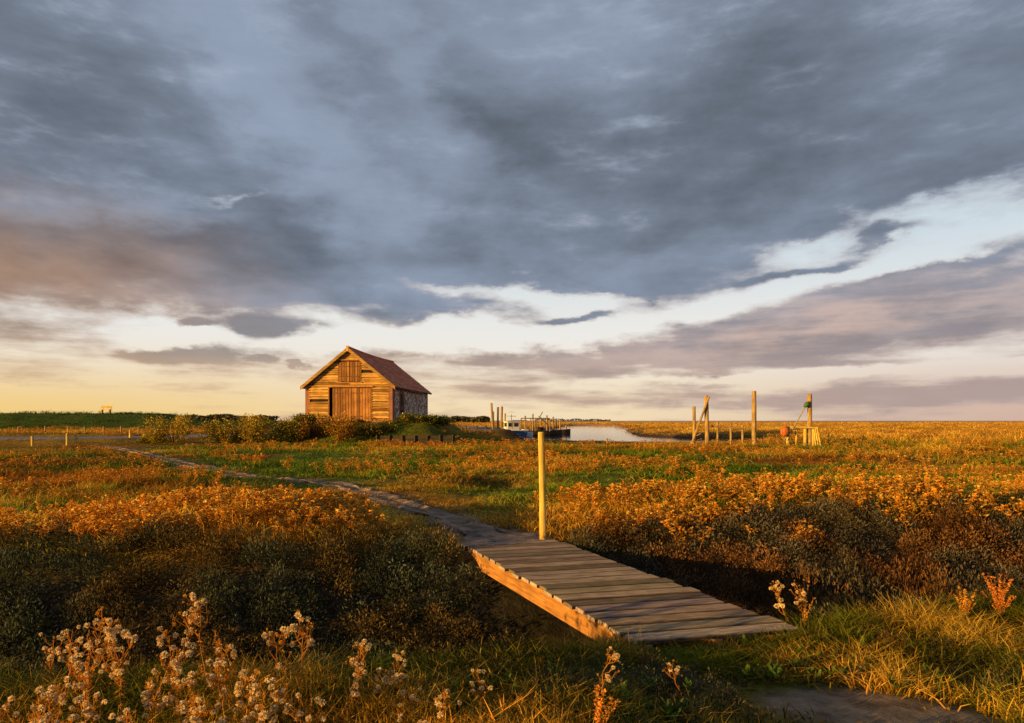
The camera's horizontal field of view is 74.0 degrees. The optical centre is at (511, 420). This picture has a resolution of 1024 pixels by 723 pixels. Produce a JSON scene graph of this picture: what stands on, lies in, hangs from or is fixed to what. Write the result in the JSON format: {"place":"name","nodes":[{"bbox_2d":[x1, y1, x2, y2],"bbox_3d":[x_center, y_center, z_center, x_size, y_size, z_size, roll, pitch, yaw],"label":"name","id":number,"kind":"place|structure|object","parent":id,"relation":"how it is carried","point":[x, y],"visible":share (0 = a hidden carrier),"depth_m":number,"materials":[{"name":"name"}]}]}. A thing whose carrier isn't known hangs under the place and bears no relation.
{"place":"outdoors","nodes":[
{"label":"outdoors","id":0,"kind":"place"},
{"bbox_2d":[0,426,499,439],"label":"road","id":1,"kind":"structure","parent":0,"point":[61,438],"depth_m":47.05,"materials":[{"name":"grey asphalt"}]},
{"bbox_2d":[98,446,550,544],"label":"path","id":2,"kind":"structure","parent":0,"point":[480,533],"depth_m":11.57,"materials":[{"name":"grey soil"}]},
{"bbox_2d":[0,413,1023,722],"bbox_3d":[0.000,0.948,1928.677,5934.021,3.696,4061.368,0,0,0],"label":"ground","id":3,"kind":"structure","parent":0,"point":[500,607],"depth_m":7.88,"materials":[{"name":"plant"}]},
{"bbox_2d":[0,695,22,722],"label":"aster plant","id":4,"kind":"object","parent":3,"relation":"on","point":[5,707],"visible":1,"depth_m":2.93,"materials":[{"name":"beige plant"}]},
{"bbox_2d":[29,698,62,722],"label":"aster plant","id":5,"kind":"object","parent":3,"relation":"on","point":[48,716],"visible":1,"depth_m":2.88,"materials":[{"name":"beige plant"}]},
{"bbox_2d":[32,685,62,722],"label":"aster plant","id":6,"kind":"object","parent":3,"relation":"on","point":[49,695],"visible":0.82,"depth_m":2.98,"materials":[{"name":"beige plant"}]},
{"bbox_2d":[27,681,70,722],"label":"aster plant","id":7,"kind":"object","parent":3,"relation":"on","point":[57,698],"visible":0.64,"depth_m":3.07,"materials":[{"name":"beige plant"}]},
{"bbox_2d":[39,632,67,682],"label":"aster plant","id":8,"kind":"object","parent":3,"relation":"on","point":[60,638],"visible":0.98,"depth_m":4.03,"materials":[{"name":"beige plant"}]},
{"bbox_2d":[66,433,68,445],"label":"wooden post","id":9,"kind":"object","parent":3,"relation":"on","point":[67,438],"visible":0.7,"depth_m":41.95,"materials":[{"name":"brown wood"}]},
{"bbox_2d":[52,653,84,719],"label":"aster plant","id":10,"kind":"object","parent":3,"relation":"on","point":[78,666],"visible":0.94,"depth_m":3.33,"materials":[{"name":"beige plant"}]},
{"bbox_2d":[61,714,84,722],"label":"aster plant","id":11,"kind":"object","parent":3,"relation":"on","point":[72,717],"visible":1,"depth_m":2.83,"materials":[{"name":"beige plant"}]},
{"bbox_2d":[55,625,93,680],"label":"aster plant","id":12,"kind":"object","parent":3,"relation":"on","point":[75,648],"visible":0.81,"depth_m":3.88,"materials":[{"name":"beige plant"}]},
{"bbox_2d":[66,637,98,697],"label":"dock plant","id":13,"kind":"object","parent":3,"relation":"on","point":[91,674],"visible":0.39,"depth_m":3.74,"materials":[{"name":"brown plant"}]},
{"bbox_2d":[68,669,103,722],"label":"aster plant","id":14,"kind":"object","parent":3,"relation":"on","point":[85,694],"visible":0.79,"depth_m":3.21,"materials":[{"name":"beige plant"}]},
{"bbox_2d":[65,694,107,722],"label":"aster plant","id":15,"kind":"object","parent":3,"relation":"on","point":[88,711],"visible":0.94,"depth_m":2.97,"materials":[{"name":"beige plant"}]},
{"bbox_2d":[75,639,113,706],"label":"aster plant","id":16,"kind":"object","parent":3,"relation":"on","point":[86,673],"visible":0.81,"depth_m":3.65,"materials":[{"name":"beige plant"}]},
{"bbox_2d":[84,612,124,680],"bbox_3d":[-2.256,1.349,3.818,0.202,0.600,0.157,-8,7,5],"label":"aster plant","id":17,"kind":"object","parent":3,"relation":"on","point":[116,631],"visible":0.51,"depth_m":3.79,"materials":[{"name":"beige plant"}]},
{"bbox_2d":[99,406,111,413],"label":"bench","id":18,"kind":"object","parent":3,"relation":"on","point":[102,407],"visible":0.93,"depth_m":88.06,"materials":[{"name":"brown wood"}]},
{"bbox_2d":[77,606,138,700],"bbox_3d":[-2.119,1.315,3.604,0.161,0.667,0.300,0,0,19],"label":"aster plant","id":19,"kind":"object","parent":3,"relation":"on","point":[110,635],"visible":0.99,"depth_m":3.61,"materials":[{"name":"beige plant"}]},
{"bbox_2d":[95,646,128,708],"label":"aster plant","id":20,"kind":"object","parent":3,"relation":"on","point":[117,671],"visible":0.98,"depth_m":3.60,"materials":[{"name":"beige plant"}]},
{"bbox_2d":[109,704,136,722],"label":"aster plant","id":21,"kind":"object","parent":3,"relation":"on","point":[120,718],"visible":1,"depth_m":2.89,"materials":[{"name":"beige plant"}]},
{"bbox_2d":[135,431,165,442],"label":"bush","id":22,"kind":"object","parent":3,"relation":"on","point":[142,440],"visible":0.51,"depth_m":45.97,"materials":[{"name":"green plant"}]},
{"bbox_2d":[140,677,173,722],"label":"aster plant","id":23,"kind":"object","parent":3,"relation":"on","point":[146,702],"visible":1,"depth_m":3.12,"materials":[{"name":"beige plant"}]},
{"bbox_2d":[145,647,190,715],"bbox_3d":[-1.792,1.406,3.460,0.188,0.508,0.174,11,3,-3],"label":"aster plant","id":24,"kind":"object","parent":3,"relation":"on","point":[174,664],"visible":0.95,"depth_m":3.44,"materials":[{"name":"beige plant"}]},
{"bbox_2d":[141,413,195,443],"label":"bush","id":25,"kind":"object","parent":3,"relation":"on","point":[183,432],"visible":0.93,"depth_m":44.25,"materials":[{"name":"green plant"}]},
{"bbox_2d":[162,669,184,722],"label":"aster plant","id":26,"kind":"object","parent":3,"relation":"on","point":[174,680],"visible":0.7,"depth_m":3.23,"materials":[{"name":"beige plant"}]},
{"bbox_2d":[155,622,193,694],"bbox_3d":[-1.875,1.374,3.714,0.251,0.531,0.141,0,0,23],"label":"aster plant","id":27,"kind":"object","parent":3,"relation":"on","point":[160,643],"visible":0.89,"depth_m":3.72,"materials":[{"name":"beige plant"}]},
{"bbox_2d":[168,607,204,688],"bbox_3d":[-1.906,1.373,3.965,0.141,0.558,0.205,5,-9,1],"label":"aster plant","id":28,"kind":"object","parent":3,"relation":"on","point":[186,642],"visible":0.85,"depth_m":3.99,"materials":[{"name":"beige plant"}]},
{"bbox_2d":[175,671,199,722],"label":"aster plant","id":29,"kind":"object","parent":3,"relation":"on","point":[189,681],"visible":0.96,"depth_m":3.13,"materials":[{"name":"beige plant"}]},
{"bbox_2d":[172,592,208,674],"bbox_3d":[-1.858,1.315,3.944,0.212,0.638,0.144,0,0,-24],"label":"aster plant","id":30,"kind":"object","parent":3,"relation":"on","point":[197,604],"visible":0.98,"depth_m":3.95,"materials":[{"name":"beige plant"}]},
{"bbox_2d":[177,697,222,722],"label":"aster plant","id":31,"kind":"object","parent":3,"relation":"on","point":[217,705],"visible":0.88,"depth_m":2.97,"materials":[{"name":"beige plant"}]},
{"bbox_2d":[179,695,228,722],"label":"aster plant","id":32,"kind":"object","parent":3,"relation":"on","point":[194,719],"visible":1,"depth_m":2.85,"materials":[{"name":"beige plant"}]},
{"bbox_2d":[192,629,236,698],"bbox_3d":[-1.649,1.373,3.745,0.232,0.441,0.099,0,0,-13],"label":"dock plant","id":33,"kind":"object","parent":3,"relation":"on","point":[211,668],"visible":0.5,"depth_m":3.74,"materials":[{"name":"brown plant"}]},
{"bbox_2d":[206,661,233,722],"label":"aster plant","id":34,"kind":"object","parent":3,"relation":"on","point":[210,677],"visible":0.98,"depth_m":3.37,"materials":[{"name":"beige plant"}]},
{"bbox_2d":[197,416,242,443],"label":"bush","id":35,"kind":"object","parent":3,"relation":"on","point":[221,434],"visible":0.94,"depth_m":44.91,"materials":[{"name":"green plant"}]},
{"bbox_2d":[205,638,239,701],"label":"aster plant","id":36,"kind":"object","parent":3,"relation":"on","point":[223,660],"visible":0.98,"depth_m":3.54,"materials":[{"name":"beige plant"}]},
{"bbox_2d":[231,423,257,442],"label":"bush","id":37,"kind":"object","parent":3,"relation":"on","point":[240,440],"visible":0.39,"depth_m":46.98,"materials":[{"name":"green plant"}]},
{"bbox_2d":[227,669,265,722],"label":"aster plant","id":38,"kind":"object","parent":3,"relation":"on","point":[238,691],"visible":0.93,"depth_m":3.05,"materials":[{"name":"beige plant"}]},
{"bbox_2d":[228,672,269,715],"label":"aster plant","id":39,"kind":"object","parent":3,"relation":"on","point":[235,709],"visible":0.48,"depth_m":3.18,"materials":[{"name":"beige plant"}]},
{"bbox_2d":[236,412,281,443],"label":"bush","id":40,"kind":"object","parent":3,"relation":"on","point":[252,431],"visible":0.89,"depth_m":44.72,"materials":[{"name":"green plant"}]},
{"bbox_2d":[250,684,284,722],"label":"aster plant","id":41,"kind":"object","parent":3,"relation":"on","point":[263,715],"visible":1,"depth_m":2.97,"materials":[{"name":"beige plant"}]},
{"bbox_2d":[261,626,302,703],"bbox_3d":[-1.262,1.354,3.593,0.185,0.526,0.153,2,-11,19],"label":"aster plant","id":42,"kind":"object","parent":3,"relation":"on","point":[272,634],"visible":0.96,"depth_m":3.61,"materials":[{"name":"beige plant"}]},
{"bbox_2d":[269,677,304,722],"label":"aster plant","id":43,"kind":"object","parent":3,"relation":"on","point":[276,694],"visible":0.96,"depth_m":3.22,"materials":[{"name":"beige plant"}]},
{"bbox_2d":[272,414,302,442],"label":"bush","id":44,"kind":"object","parent":3,"relation":"on","point":[286,427],"visible":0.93,"depth_m":45.11,"materials":[{"name":"green plant"}]},
{"bbox_2d":[289,610,314,707],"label":"aster plant","id":45,"kind":"object","parent":3,"relation":"on","point":[294,628],"visible":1,"depth_m":3.56,"materials":[{"name":"beige plant"}]},
{"bbox_2d":[292,411,325,426],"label":"bush","id":46,"kind":"object","parent":3,"relation":"on","point":[301,417],"visible":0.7,"depth_m":46.86,"materials":[{"name":"green plant"}]},
{"bbox_2d":[296,693,325,722],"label":"aster plant","id":47,"kind":"object","parent":3,"relation":"on","point":[319,701],"visible":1,"depth_m":3.04,"materials":[{"name":"beige plant"}]},
{"bbox_2d":[294,419,330,440],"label":"bush","id":48,"kind":"object","parent":3,"relation":"on","point":[314,429],"visible":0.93,"depth_m":45.75,"materials":[{"name":"green plant"}]},
{"bbox_2d":[321,411,361,442],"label":"bush","id":49,"kind":"object","parent":3,"relation":"on","point":[344,432],"visible":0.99,"depth_m":45.26,"materials":[{"name":"green plant"}]},
{"bbox_2d":[336,661,367,721],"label":"aster plant","id":50,"kind":"object","parent":3,"relation":"on","point":[353,693],"visible":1,"depth_m":3.52,"materials":[{"name":"beige plant"}]},
{"bbox_2d":[345,639,372,705],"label":"aster plant","id":51,"kind":"object","parent":3,"relation":"on","point":[366,648],"visible":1,"depth_m":3.67,"materials":[{"name":"beige plant"}]},
{"bbox_2d":[300,346,431,421],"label":"barn","id":52,"kind":"structure","parent":3,"relation":"on","point":[349,380],"depth_m":49.30,"materials":[{"name":"brown wood"}]},
{"bbox_2d":[332,388,350,420],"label":"door","id":53,"kind":"structure","parent":52,"relation":"in","point":[336,392],"depth_m":49.26,"materials":[{"name":"wood"}]},
{"bbox_2d":[339,362,348,381],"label":"loft door","id":54,"kind":"structure","parent":52,"relation":"in","point":[345,365],"depth_m":49.20,"materials":[{"name":"wood"}]},
{"bbox_2d":[350,362,359,381],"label":"loft door","id":55,"kind":"structure","parent":52,"relation":"in","point":[353,365],"depth_m":49.14,"materials":[{"name":"wood"}]},
{"bbox_2d":[352,388,370,420],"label":"door","id":56,"kind":"structure","parent":52,"relation":"in","point":[358,394],"depth_m":49.13,"materials":[{"name":"wood"}]},
{"bbox_2d":[400,394,401,415],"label":"side door","id":57,"kind":"structure","parent":52,"relation":"in","point":[400,394],"depth_m":51.85,"materials":[{"name":"black wood"}]},
{"bbox_2d":[357,421,396,436],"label":"bush","id":58,"kind":"object","parent":3,"relation":"on","point":[369,429],"visible":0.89,"depth_m":46.08,"materials":[{"name":"green plant"}]},
{"bbox_2d":[370,667,398,706],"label":"aster plant","id":59,"kind":"object","parent":3,"relation":"on","point":[386,678],"visible":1,"depth_m":3.54,"materials":[{"name":"beige plant"}]},
{"bbox_2d":[183,414,610,422],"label":"distant woodland","id":60,"kind":"object","parent":3,"relation":"on","point":[454,419],"visible":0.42,"depth_m":402.39,"materials":[{"name":"green plant"}]},
{"bbox_2d":[387,649,406,706],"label":"aster plant","id":61,"kind":"object","parent":3,"relation":"on","point":[398,660],"visible":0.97,"depth_m":3.59,"materials":[{"name":"beige plant"}]},
{"bbox_2d":[396,687,421,722],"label":"aster plant","id":62,"kind":"object","parent":3,"relation":"on","point":[412,697],"visible":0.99,"depth_m":3.29,"materials":[{"name":"beige plant"}]},
{"bbox_2d":[376,434,454,444],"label":"retaining fence","id":63,"kind":"object","parent":3,"relation":"on","point":[435,439],"visible":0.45,"depth_m":44.87,"materials":[{"name":"brown wood"}]},
{"bbox_2d":[395,412,437,423],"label":"bush","id":64,"kind":"object","parent":3,"relation":"on","point":[411,418],"visible":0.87,"depth_m":48.13,"materials":[{"name":"green plant"}]},
{"bbox_2d":[423,414,450,426],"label":"bush","id":65,"kind":"object","parent":3,"relation":"on","point":[440,420],"visible":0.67,"depth_m":48.95,"materials":[{"name":"green plant"}]},
{"bbox_2d":[417,689,461,722],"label":"aster plant","id":66,"kind":"object","parent":3,"relation":"on","point":[439,704],"visible":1,"depth_m":3.07,"materials":[{"name":"beige plant"}]},
{"bbox_2d":[470,669,492,717],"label":"aster plant","id":67,"kind":"object","parent":3,"relation":"on","point":[483,671],"visible":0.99,"depth_m":3.53,"materials":[{"name":"beige plant"}]},
{"bbox_2d":[0,409,1023,722],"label":"grass","id":68,"kind":"structure","parent":3,"relation":"on","point":[390,703],"depth_m":10.99,"materials":[{"name":"green plant"}]},
{"bbox_2d":[0,489,1023,722],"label":"sea purslane","id":69,"kind":"object","parent":3,"relation":"on","point":[864,581],"visible":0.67,"depth_m":7.87,"materials":[{"name":"green plant"}]},
{"bbox_2d":[0,416,1023,556],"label":"marsh flowers","id":70,"kind":"object","parent":3,"relation":"on","point":[350,506],"visible":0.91,"depth_m":11.05,"materials":[{"name":"orange plant"}]},
{"bbox_2d":[0,584,1023,722],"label":"bank grass","id":71,"kind":"structure","parent":3,"relation":"on","point":[1016,605],"depth_m":4.47,"materials":[{"name":"green plant"}]},
{"bbox_2d":[538,432,545,539],"bbox_3d":[0.413,1.030,9.240,0.097,1.740,0.093,-1,0,0],"label":"wooden post","id":72,"kind":"object","parent":3,"relation":"on","point":[542,497],"visible":0.81,"depth_m":9.21,"materials":[{"name":"wood"}]},
{"bbox_2d":[63,622,1023,722],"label":"broad leaf herbs","id":73,"kind":"object","parent":3,"relation":"on","point":[746,674],"visible":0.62,"depth_m":4.11,"materials":[{"name":"green plant"}]},
{"bbox_2d":[593,681,620,722],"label":"dock plant","id":74,"kind":"object","parent":3,"relation":"on","point":[599,705],"visible":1,"depth_m":3.20,"materials":[{"name":"brown plant"}]},
{"bbox_2d":[596,647,619,690],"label":"aster plant","id":75,"kind":"object","parent":3,"relation":"on","point":[616,656],"visible":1,"depth_m":3.80,"materials":[{"name":"beige plant"}]},
{"bbox_2d":[461,539,799,648],"bbox_3d":[0.759,1.708,7.072,1.367,0.224,4.502,0,0,-22],"label":"footbridge","id":76,"kind":"object","parent":3,"relation":"on","point":[585,592],"visible":0.99,"depth_m":6.18,"materials":[{"name":"brown wood"}]},
{"bbox_2d":[662,660,682,698],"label":"aster plant","id":77,"kind":"object","parent":3,"relation":"on","point":[676,670],"visible":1,"depth_m":3.78,"materials":[{"name":"beige plant"}]},
{"bbox_2d":[691,396,709,445],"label":"mooring structure","id":78,"kind":"object","parent":3,"relation":"on","point":[705,412],"visible":0.84,"depth_m":42.89,"materials":[{"name":"brown wood"}]},
{"bbox_2d":[711,422,743,444],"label":"rail","id":79,"kind":"object","parent":3,"relation":"on","point":[717,426],"visible":0.71,"depth_m":43.24,"materials":[{"name":"brown wood"}]},
{"bbox_2d":[752,391,756,444],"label":"wooden post","id":80,"kind":"object","parent":3,"relation":"on","point":[754,441],"visible":0.86,"depth_m":42.88,"materials":[{"name":"brown wood"}]},
{"bbox_2d":[769,580,791,623],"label":"aster plant","id":81,"kind":"object","parent":3,"relation":"on","point":[781,605],"visible":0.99,"depth_m":5.47,"materials":[{"name":"beige plant"}]},
{"bbox_2d":[789,580,806,627],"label":"aster plant","id":82,"kind":"object","parent":3,"relation":"on","point":[803,592],"visible":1,"depth_m":5.33,"materials":[{"name":"beige plant"}]},
{"bbox_2d":[786,394,820,445],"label":"landing stage","id":83,"kind":"object","parent":3,"relation":"on","point":[809,431],"visible":0.8,"depth_m":42.96,"materials":[{"name":"brown wood"}]},
{"bbox_2d":[780,424,788,436],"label":"buoy","id":84,"kind":"object","parent":83,"relation":"hanging from","point":[784,431],"visible":1,"depth_m":42.54,"materials":[{"name":"orange plastic"}]},
{"bbox_2d":[784,407,804,439],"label":"mooring rope","id":85,"kind":"object","parent":83,"relation":"attached to","point":[796,422],"visible":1,"depth_m":42.79,"materials":[{"name":"beige fabric"}]},
{"bbox_2d":[803,577,814,626],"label":"sea blite plant","id":86,"kind":"object","parent":3,"relation":"on","point":[805,613],"visible":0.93,"depth_m":5.35,"materials":[{"name":"red plant"}]},
{"bbox_2d":[953,587,976,617],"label":"sea blite plant","id":87,"kind":"object","parent":3,"relation":"on","point":[964,602],"visible":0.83,"depth_m":5.40,"materials":[{"name":"orange plant"}]},
{"bbox_2d":[982,571,1015,614],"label":"sea blite plant","id":88,"kind":"object","parent":3,"relation":"on","point":[1000,596],"visible":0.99,"depth_m":5.49,"materials":[{"name":"orange plant"}]},
{"bbox_2d":[0,0,1023,419],"label":"sky","id":89,"kind":"structure","parent":0,"point":[560,209],"materials":[{"name":"grey"}]},
{"bbox_2d":[513,425,749,442],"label":"water","id":90,"kind":"structure","parent":0,"point":[595,432],"depth_m":87.38,"materials":[{"name":"grey liquid"}]},
{"bbox_2d":[461,425,488,428],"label":"quay","id":91,"kind":"structure","parent":90,"relation":"in","point":[476,427],"depth_m":77.00,"materials":[{"name":"brown wood"}]},
{"bbox_2d":[490,403,493,428],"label":"wooden post","id":92,"kind":"object","parent":90,"relation":"in","point":[491,406],"visible":0.69,"depth_m":77.89,"materials":[{"name":"brown wood"}]},
{"bbox_2d":[497,407,498,428],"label":"wooden post","id":93,"kind":"object","parent":90,"relation":"in","point":[497,417],"visible":0.67,"depth_m":78.29,"materials":[{"name":"brown wood"}]},
{"bbox_2d":[500,406,502,428],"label":"wooden post","id":94,"kind":"object","parent":90,"relation":"in","point":[501,421],"visible":0.65,"depth_m":77.91,"materials":[{"name":"brown wood"}]},
{"bbox_2d":[503,410,528,437],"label":"fishing boat","id":95,"kind":"object","parent":90,"relation":"on","point":[512,425],"visible":0.7,"depth_m":80.60,"materials":[{"name":"blue paint"}]},
{"bbox_2d":[521,412,561,435],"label":"work boat","id":96,"kind":"object","parent":90,"relation":"on","point":[549,432],"visible":0.79,"depth_m":92.67,"materials":[{"name":"metal"}]},
{"bbox_2d":[561,429,570,433],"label":"dinghy","id":97,"kind":"object","parent":90,"relation":"on","point":[566,431],"visible":0.4,"depth_m":103.72,"materials":[{"name":"black plastic"}]},
{"bbox_2d":[490,420,1023,420],"bbox_3d":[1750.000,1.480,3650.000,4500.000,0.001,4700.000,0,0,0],"label":"sea","id":98,"kind":"structure","parent":0,"point":[804,420],"depth_m":3100.00,"materials":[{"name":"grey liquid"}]}
]}

